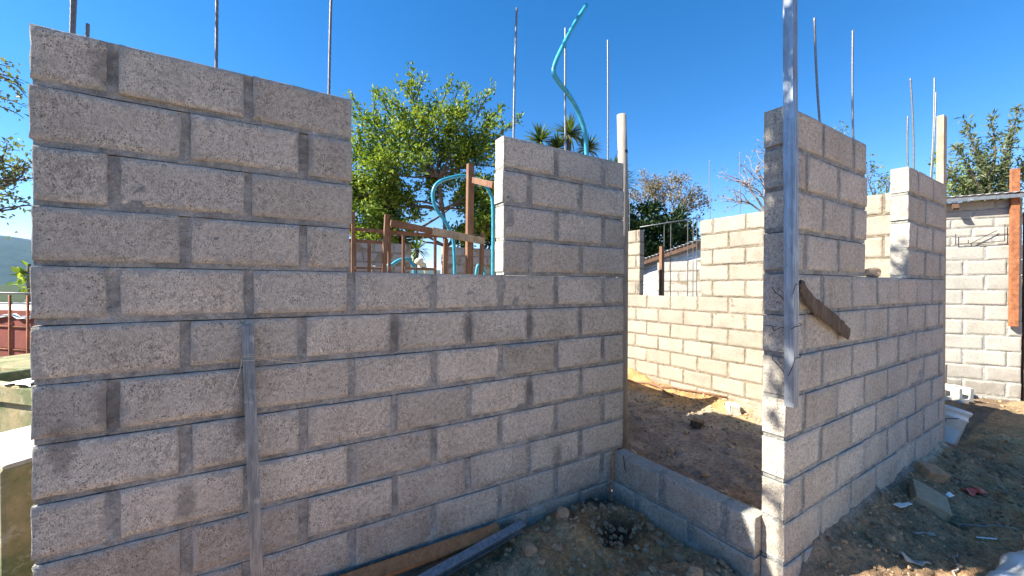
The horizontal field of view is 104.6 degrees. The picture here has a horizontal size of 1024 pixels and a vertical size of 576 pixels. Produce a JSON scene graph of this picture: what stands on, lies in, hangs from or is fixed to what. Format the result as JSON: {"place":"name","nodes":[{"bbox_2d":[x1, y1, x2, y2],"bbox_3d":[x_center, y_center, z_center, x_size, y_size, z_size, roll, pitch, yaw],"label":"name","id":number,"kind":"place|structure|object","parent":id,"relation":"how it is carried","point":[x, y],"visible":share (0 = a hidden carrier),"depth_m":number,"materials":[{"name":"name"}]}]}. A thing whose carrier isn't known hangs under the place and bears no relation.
{"place":"outdoors","nodes":[
{"label":"outdoors","id":0,"kind":"place"},
{"bbox_2d":[3,378,33,386],"bbox_3d":[-3.066,0.616,2.562,0.500,0.028,0.138,0,0,16],"label":"plastic sheet","id":1,"kind":"object","parent":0,"point":[28,381],"visible":0.35,"depth_m":2.56,"materials":[{"name":"white plastic"}]},
{"bbox_2d":[0,235,440,283],"bbox_3d":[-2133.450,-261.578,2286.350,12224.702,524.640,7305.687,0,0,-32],"label":"hills","id":2,"kind":"structure","parent":0,"point":[14,251],"depth_m":3021.67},
{"bbox_2d":[0,284,1023,575],"bbox_3d":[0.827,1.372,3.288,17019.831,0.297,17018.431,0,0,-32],"label":"ground","id":3,"kind":"structure","parent":0,"point":[988,432],"depth_m":2.55,"materials":[{"name":"soil"}]},
{"bbox_2d":[0,292,30,355],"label":"bar fence","id":4,"kind":"object","parent":3,"relation":"on","point":[10,326],"visible":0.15,"depth_m":4.21,"materials":[{"name":"metal"}]},
{"bbox_2d":[0,368,31,432],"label":"wash trough","id":5,"kind":"object","parent":3,"relation":"on","point":[15,405],"visible":0.02,"depth_m":2.58,"materials":[{"name":"beige concrete"}]},
{"bbox_2d":[0,57,32,239],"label":"leafy tree","id":6,"kind":"object","parent":3,"relation":"on","point":[10,177],"visible":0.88,"depth_m":6.48,"materials":[{"name":"green plant"}]},
{"bbox_2d":[0,425,34,575],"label":"concrete pillar","id":7,"kind":"structure","parent":3,"relation":"on","point":[17,503],"depth_m":1.72,"materials":[{"name":"white concrete"}]},
{"bbox_2d":[0,302,36,356],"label":"shipping container","id":8,"kind":"object","parent":3,"relation":"on","point":[18,319],"visible":0.07,"depth_m":4.47,"materials":[{"name":"red metal"}]},
{"bbox_2d":[7,260,30,302],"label":"sapling","id":9,"kind":"object","parent":3,"relation":"on","point":[21,273],"visible":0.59,"depth_m":5.16,"materials":[{"name":"green plant"}]},
{"bbox_2d":[233,325,321,575],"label":"steel channel","id":10,"kind":"object","parent":3,"relation":"on","point":[253,477],"visible":1,"depth_m":1.57,"materials":[{"name":"grey metal"}]},
{"bbox_2d":[28,0,623,575],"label":"block wall","id":11,"kind":"structure","parent":3,"relation":"on","point":[198,188],"depth_m":1.67,"materials":[{"name":"concrete"}]},
{"bbox_2d":[316,186,597,385],"bbox_3d":[-0.145,-0.126,2.194,1.698,1.115,0.007,0,0,-32],"label":"string","id":12,"kind":"object","parent":11,"relation":"attached to","point":[455,322],"visible":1,"depth_m":2.05,"materials":[{"name":"beige fabric"}]},
{"bbox_2d":[205,242,495,274],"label":"block wall","id":13,"kind":"structure","parent":3,"relation":"on","point":[376,254],"depth_m":8.26,"materials":[{"name":"grey concrete"}]},
{"bbox_2d":[387,257,415,272],"bbox_3d":[-0.761,0.631,2.650,0.253,1.679,0.023,0,0,-32],"label":"hose loop","id":14,"kind":"object","parent":3,"relation":"on","point":[393,263],"visible":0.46,"depth_m":2.66,"materials":[{"name":"blue plastic"}]},
{"bbox_2d":[405,236,430,272],"bbox_3d":[-2.161,-0.112,8.911,0.859,2.393,0.884,0,0,-32],"label":"yucca","id":15,"kind":"object","parent":3,"relation":"on","point":[416,250],"visible":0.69,"depth_m":8.83,"materials":[{"name":"green plant"}]},
{"bbox_2d":[349,163,493,274],"bbox_3d":[-0.546,0.336,2.518,0.894,2.365,0.392,0,0,-4],"label":"timber trestle","id":16,"kind":"object","parent":3,"relation":"on","point":[468,237],"visible":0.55,"depth_m":2.53,"materials":[{"name":"brown wood"}]},
{"bbox_2d":[414,258,426,273],"bbox_3d":[-0.586,-0.136,2.552,0.087,0.116,0.053,0,0,-32],"label":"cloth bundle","id":17,"kind":"object","parent":16,"relation":"on","point":[419,262],"visible":0.95,"depth_m":2.54,"materials":[{"name":"white fabric"}]},
{"bbox_2d":[349,172,495,259],"bbox_3d":[-2.390,-0.974,11.380,6.224,5.288,2.426,0,0,-2],"label":"dark tree","id":18,"kind":"object","parent":3,"relation":"on","point":[429,222],"visible":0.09,"depth_m":11.21,"materials":[{"name":"green plant"}]},
{"bbox_2d":[343,60,523,247],"bbox_3d":[-2.583,-2.057,9.870,7.148,7.470,2.548,0,0,2],"label":"leafy tree","id":19,"kind":"object","parent":3,"relation":"on","point":[381,186],"visible":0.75,"depth_m":9.76,"materials":[{"name":"green plant"}]},
{"bbox_2d":[431,174,494,274],"bbox_3d":[-0.356,0.326,2.911,0.511,2.318,0.046,0,0,-32],"label":"hose loop","id":20,"kind":"object","parent":3,"relation":"on","point":[435,185],"visible":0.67,"depth_m":2.86,"materials":[{"name":"blue plastic"}]},
{"bbox_2d":[418,519,525,575],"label":"steel channel","id":21,"kind":"object","parent":3,"relation":"on","point":[454,563],"visible":1,"depth_m":2.05,"materials":[{"name":"grey metal"}]},
{"bbox_2d":[337,523,500,575],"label":"wood plank","id":22,"kind":"object","parent":21,"relation":"on","point":[410,560],"visible":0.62,"depth_m":1.96,"materials":[{"name":"brown wood"}]},
{"bbox_2d":[475,264,485,274],"bbox_3d":[-0.244,0.650,2.971,0.139,1.662,0.023,0,0,-32],"label":"hose loop","id":23,"kind":"object","parent":3,"relation":"on","point":[477,268],"visible":0.12,"depth_m":2.95,"materials":[{"name":"blue plastic"}]},
{"bbox_2d":[522,542,537,556],"bbox_3d":[0.096,1.396,2.118,0.082,0.073,0.058,0,0,3],"label":"stone","id":24,"kind":"object","parent":3,"relation":"on","point":[529,549],"visible":1,"depth_m":2.10,"materials":[{"name":"grey stone"}]},
{"bbox_2d":[541,524,549,532],"bbox_3d":[0.190,1.391,2.282,0.054,0.038,0.060,0,0,-32],"label":"stone","id":25,"kind":"object","parent":3,"relation":"on","point":[546,528],"visible":0.83,"depth_m":2.27,"materials":[{"name":"grey stone"}]},
{"bbox_2d":[522,111,602,157],"bbox_3d":[1.382,-1.626,10.825,2.417,6.230,1.202,0,0,-5],"label":"yucca","id":26,"kind":"object","parent":3,"relation":"on","point":[542,135],"visible":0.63,"depth_m":10.74,"materials":[{"name":"green leaf"},{"name":"bark"}]},
{"bbox_2d":[511,275,613,487],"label":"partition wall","id":27,"kind":"structure","parent":3,"relation":"on","point":[612,471],"depth_m":2.88,"materials":[{"name":"grey concrete"}]},
{"bbox_2d":[556,506,569,520],"bbox_3d":[0.301,1.340,2.352,0.087,0.073,0.071,0,0,-32],"label":"stone","id":28,"kind":"object","parent":3,"relation":"on","point":[561,512],"visible":0.92,"depth_m":2.33,"materials":[{"name":"grey stone"}]},
{"bbox_2d":[570,504,577,511],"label":"stone","id":29,"kind":"object","parent":3,"relation":"on","point":[573,508],"visible":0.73,"depth_m":2.46,"materials":[{"name":"grey stone"}]},
{"bbox_2d":[617,113,628,449],"bbox_3d":[0.858,0.078,3.086,0.099,2.847,0.082,0,0,-32],"label":"timber post","id":30,"kind":"object","parent":3,"relation":"on","point":[622,151],"visible":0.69,"depth_m":3.05,"materials":[{"name":"beige wood"}]},
{"bbox_2d":[610,155,638,208],"bbox_3d":[2.566,-0.951,9.798,1.274,4.888,1.307,0,0,-32],"label":"tree","id":31,"kind":"object","parent":3,"relation":"on","point":[616,159],"visible":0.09,"depth_m":9.75,"materials":[{"name":"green plant"}]},
{"bbox_2d":[646,522,654,530],"bbox_3d":[0.829,1.433,2.373,0.044,0.036,0.060,0,0,-32],"label":"stone","id":32,"kind":"object","parent":3,"relation":"on","point":[650,526],"visible":1,"depth_m":2.36,"materials":[{"name":"grey stone"}]},
{"bbox_2d":[659,246,663,295],"bbox_3d":[2.491,0.405,6.605,0.061,2.200,0.056,0,0,-32],"label":"timber post","id":33,"kind":"object","parent":3,"relation":"on","point":[661,270],"visible":0.45,"depth_m":6.58,"materials":[{"name":"brown wood"}]},
{"bbox_2d":[652,381,673,396],"bbox_3d":[2.003,1.345,5.281,0.025,0.059,0.628,0,0,-3],"label":"stick","id":34,"kind":"object","parent":3,"relation":"on","point":[666,392],"visible":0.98,"depth_m":5.21,"materials":[{"name":"brown wood"}]},
{"bbox_2d":[628,198,700,259],"bbox_3d":[4.351,-0.432,11.064,3.692,4.239,2.010,0,0,-12],"label":"dark tree","id":35,"kind":"object","parent":3,"relation":"on","point":[653,242],"visible":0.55,"depth_m":10.72,"materials":[{"name":"green plant"}]},
{"bbox_2d":[640,217,700,295],"bbox_3d":[2.638,0.159,6.607,1.014,2.692,0.020,0,0,0],"label":"bar fence","id":36,"kind":"object","parent":3,"relation":"on","point":[687,249],"visible":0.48,"depth_m":6.60,"materials":[{"name":"metal"}]},
{"bbox_2d":[667,447,674,453],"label":"stone","id":37,"kind":"object","parent":3,"relation":"on","point":[670,450],"visible":0.85,"depth_m":3.36,"materials":[{"name":"grey stone"}]},
{"bbox_2d":[643,240,700,295],"bbox_3d":[4.076,0.160,9.764,1.851,2.460,2.201,0,0,-32],"label":"lean to","id":38,"kind":"object","parent":3,"relation":"on","point":[678,253],"visible":0.21,"depth_m":9.30,"materials":[{"name":"metal"}]},
{"bbox_2d":[629,167,717,222],"bbox_3d":[5.345,-1.226,13.698,3.316,5.804,2.218,0,0,-32],"label":"dry tree","id":39,"kind":"object","parent":3,"relation":"on","point":[651,187],"visible":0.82,"depth_m":13.39,"materials":[{"name":"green plant"}]},
{"bbox_2d":[628,379,726,397],"bbox_3d":[2.075,1.334,5.326,1.497,0.060,0.025,1,0,44],"label":"stick","id":40,"kind":"object","parent":3,"relation":"on","point":[714,394],"visible":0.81,"depth_m":5.18,"materials":[{"name":"beige wood"}]},
{"bbox_2d":[671,552,684,562],"bbox_3d":[0.896,1.460,2.130,0.068,0.067,0.054,0,0,29],"label":"stone","id":41,"kind":"object","parent":3,"relation":"on","point":[679,557],"visible":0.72,"depth_m":2.12,"materials":[{"name":"grey stone"}]},
{"bbox_2d":[612,448,762,575],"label":"block wall","id":42,"kind":"structure","parent":3,"relation":"on","point":[699,517],"depth_m":2.23,"materials":[{"name":"grey concrete"}]},
{"bbox_2d":[657,260,726,296],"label":"block wall","id":43,"kind":"structure","parent":3,"relation":"on","point":[678,278],"depth_m":7.67,"materials":[{"name":"beige concrete"}]},
{"bbox_2d":[686,565,703,575],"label":"stone","id":44,"kind":"object","parent":3,"relation":"on","point":[697,570],"visible":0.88,"depth_m":1.93,"materials":[{"name":"grey stone"}]},
{"bbox_2d":[689,417,703,428],"bbox_3d":[1.890,1.383,4.041,0.115,0.096,0.171,0,0,37],"label":"stone","id":45,"kind":"object","parent":3,"relation":"on","point":[696,423],"visible":0.99,"depth_m":3.99,"materials":[{"name":"brown stone"}]},
{"bbox_2d":[700,470,709,476],"bbox_3d":[1.443,1.392,2.962,0.065,0.055,0.051,0,0,5],"label":"stone","id":46,"kind":"object","parent":3,"relation":"on","point":[704,473],"visible":1,"depth_m":2.95,"materials":[{"name":"grey stone"}]},
{"bbox_2d":[725,401,740,414],"bbox_3d":[2.472,1.345,4.427,0.121,0.098,0.208,0,0,19],"label":"broken block","id":47,"kind":"object","parent":3,"relation":"on","point":[732,408],"depth_m":4.35,"materials":[{"name":"concrete"}]},
{"bbox_2d":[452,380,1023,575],"bbox_3d":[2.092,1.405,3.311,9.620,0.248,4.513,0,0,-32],"label":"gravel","id":48,"kind":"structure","parent":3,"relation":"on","point":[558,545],"depth_m":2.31,"materials":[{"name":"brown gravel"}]},
{"bbox_2d":[714,137,764,211],"bbox_3d":[7.603,-1.522,11.994,2.929,6.423,1.320,0,0,-4],"label":"bare tree","id":49,"kind":"object","parent":3,"relation":"on","point":[744,183],"visible":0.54,"depth_m":12.01,"materials":[{"name":"brown plant"}]},
{"bbox_2d":[628,160,890,406],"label":"block wall","id":50,"kind":"structure","parent":3,"relation":"on","point":[710,339],"depth_m":4.99,"materials":[{"name":"concrete"}]},
{"bbox_2d":[761,17,945,575],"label":"block wall","id":51,"kind":"structure","parent":3,"relation":"on","point":[859,423],"depth_m":2.22,"materials":[{"name":"concrete"}]},
{"bbox_2d":[765,0,801,407],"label":"steel channel","id":52,"kind":"object","parent":51,"relation":"attached to","point":[790,205],"visible":1,"depth_m":1.81,"materials":[{"name":"silver metal"}]},
{"bbox_2d":[799,280,849,339],"bbox_3d":[1.627,0.124,2.046,0.615,0.326,0.019,0,0,-32],"label":"wood scrap","id":53,"kind":"object","parent":51,"relation":"attached to","point":[826,315],"visible":0.99,"depth_m":2.01,"materials":[{"name":"brown wood"}]},
{"bbox_2d":[865,267,880,276],"bbox_3d":[2.354,-0.098,2.589,0.090,0.073,0.064,0,0,-4],"label":"mortar lump","id":54,"kind":"object","parent":51,"relation":"on","point":[873,272],"visible":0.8,"depth_m":2.56,"materials":[{"name":"grey concrete"}]},
{"bbox_2d":[834,121,890,195],"bbox_3d":[12.470,-2.090,14.073,3.126,7.560,1.071,0,0,2],"label":"sparse tree","id":55,"kind":"object","parent":3,"relation":"on","point":[881,183],"visible":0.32,"depth_m":13.93,"materials":[{"name":"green plant"}]},
{"bbox_2d":[883,533,895,540],"bbox_3d":[2.091,1.379,2.192,0.041,0.033,0.046,0,0,-32],"label":"stone","id":56,"kind":"object","parent":3,"relation":"on","point":[888,536],"visible":1,"depth_m":2.19,"materials":[{"name":"grey stone"}]},
{"bbox_2d":[890,520,899,525],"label":"stone","id":57,"kind":"object","parent":3,"relation":"on","point":[894,522],"visible":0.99,"depth_m":2.32,"materials":[{"name":"stone"}]},
{"bbox_2d":[893,502,911,507],"bbox_3d":[2.415,1.334,2.438,0.127,0.009,0.040,0,0,-17],"label":"paper scrap","id":58,"kind":"object","parent":3,"relation":"on","point":[901,505],"visible":1,"depth_m":2.43,"materials":[{"name":"white paper"}]},
{"bbox_2d":[899,551,931,565],"bbox_3d":[2.090,1.403,2.047,0.160,0.074,0.036,0,0,-7],"label":"paper scrap","id":59,"kind":"object","parent":3,"relation":"on","point":[908,559],"visible":1,"depth_m":2.04,"materials":[{"name":"white paper"}]},
{"bbox_2d":[912,531,935,535],"bbox_3d":[2.386,1.419,2.290,0.110,0.021,0.022,0,0,8],"label":"paper scrap","id":60,"kind":"object","parent":3,"relation":"on","point":[930,533],"visible":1,"depth_m":2.29,"materials":[{"name":"white paper"}]},
{"bbox_2d":[908,479,951,521],"bbox_3d":[2.707,1.374,2.570,0.186,0.159,0.236,0,0,41],"label":"broken block","id":61,"kind":"object","parent":3,"relation":"on","point":[935,503],"depth_m":2.52,"materials":[{"name":"grey concrete"}]},
{"bbox_2d":[913,461,950,483],"bbox_3d":[3.012,1.325,2.841,0.190,0.142,0.121,0,0,-5],"label":"broken block","id":62,"kind":"object","parent":3,"relation":"on","point":[934,473],"depth_m":2.81,"materials":[{"name":"concrete"}]},
{"bbox_2d":[936,115,946,442],"bbox_3d":[3.738,-0.007,3.449,0.100,2.970,0.050,0,0,-32],"label":"timber board","id":63,"kind":"object","parent":3,"relation":"on","point":[941,154],"visible":0.46,"depth_m":3.43,"materials":[{"name":"beige wood"}]},
{"bbox_2d":[945,492,954,497],"bbox_3d":[2.983,1.408,2.695,0.080,0.025,0.026,0,0,-22],"label":"paper scrap","id":64,"kind":"object","parent":3,"relation":"on","point":[949,494],"visible":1,"depth_m":2.69,"materials":[{"name":"white paper"}]},
{"bbox_2d":[945,383,957,400],"bbox_3d":[5.592,1.342,5.219,0.200,0.190,0.340,0,0,1],"label":"channel block","id":65,"kind":"object","parent":3,"relation":"on","point":[948,397],"depth_m":5.05,"materials":[{"name":"concrete"}]},
{"bbox_2d":[952,552,958,575],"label":"twig","id":66,"kind":"object","parent":3,"relation":"on","point":[956,570],"visible":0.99,"depth_m":2.06,"materials":[{"name":"white wood"}]},
{"bbox_2d":[951,522,960,527],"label":"stone","id":67,"kind":"object","parent":3,"relation":"on","point":[957,525],"visible":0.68,"depth_m":2.48,"materials":[{"name":"stone"}]},
{"bbox_2d":[945,404,972,446],"bbox_3d":[4.033,1.275,3.690,0.374,0.442,0.340,0,0,-32],"label":"paint bucket","id":68,"kind":"object","parent":3,"relation":"on","point":[956,420],"visible":0.39,"depth_m":3.56,"materials":[{"name":"white plastic"}]},
{"bbox_2d":[926,148,991,290],"bbox_3d":[13.422,-1.288,11.797,1.645,5.999,1.667,0,0,17],"label":"leafy tree","id":69,"kind":"object","parent":3,"relation":"on","point":[961,168],"visible":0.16,"depth_m":11.96,"materials":[{"name":"green plant"}]},
{"bbox_2d":[945,383,973,403],"bbox_3d":[5.711,1.361,5.149,0.200,0.190,0.340,0,0,-4],"label":"channel block","id":70,"kind":"object","parent":3,"relation":"on","point":[961,394],"depth_m":5.01,"materials":[{"name":"concrete"}]},
{"bbox_2d":[945,364,946,382],"bbox_3d":[5.678,1.213,5.205,0.109,0.424,0.050,0,0,-32],"label":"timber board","id":71,"kind":"object","parent":70,"relation":"on","point":[945,373],"visible":0.24,"depth_m":5.18,"materials":[{"name":"beige wood"}]},
{"bbox_2d":[961,487,987,496],"bbox_3d":[3.278,1.436,2.808,0.170,0.048,0.065,0,0,-12],"label":"plastic scrap","id":72,"kind":"object","parent":3,"relation":"on","point":[973,491],"visible":1,"depth_m":2.79,"materials":[{"name":"red plastic"}]},
{"bbox_2d":[945,168,1023,401],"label":"shed","id":73,"kind":"structure","parent":3,"relation":"on","point":[984,345],"depth_m":5.25,"materials":[{"name":"brick"}]},
{"bbox_2d":[1021,213,1023,400],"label":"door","id":74,"kind":"structure","parent":73,"relation":"in","point":[1022,337],"depth_m":5.14,"materials":[{"name":"brown wood"}]},
{"bbox_2d":[953,522,1016,528],"bbox_3d":[2.935,1.476,2.453,0.306,0.035,0.020,0,0,18],"label":"twig","id":75,"kind":"object","parent":3,"relation":"on","point":[984,525],"visible":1,"depth_m":2.45,"materials":[{"name":"grey wood"}]},
{"bbox_2d":[947,103,1023,216],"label":"tree","id":76,"kind":"object","parent":3,"relation":"on","point":[987,180],"visible":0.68,"depth_m":9.47,"materials":[{"name":"green plant"}]},
{"bbox_2d":[974,465,1007,492],"bbox_3d":[3.602,1.435,2.982,0.018,0.110,0.218,0,0,-2],"label":"twig","id":77,"kind":"object","parent":3,"relation":"on","point":[993,478],"visible":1,"depth_m":2.94,"materials":[{"name":"wood"}]},
{"bbox_2d":[986,535,1023,575],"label":"plastic sack","id":78,"kind":"object","parent":3,"relation":"on","point":[1011,563],"visible":1,"depth_m":2.04,"materials":[{"name":"white plastic"}]},
{"bbox_2d":[0,0,1023,281],"label":"sky","id":79,"kind":"structure","parent":0,"point":[694,82],"materials":[{"name":"blue"}]},
{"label":"concrete slab","id":80,"kind":"object","parent":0,"visible":0},
{"bbox_2d":[0,353,29,371],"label":"concrete slab","id":81,"kind":"structure","parent":80,"relation":"on","point":[14,362],"depth_m":3.45,"materials":[{"name":"beige concrete"}]}
]}

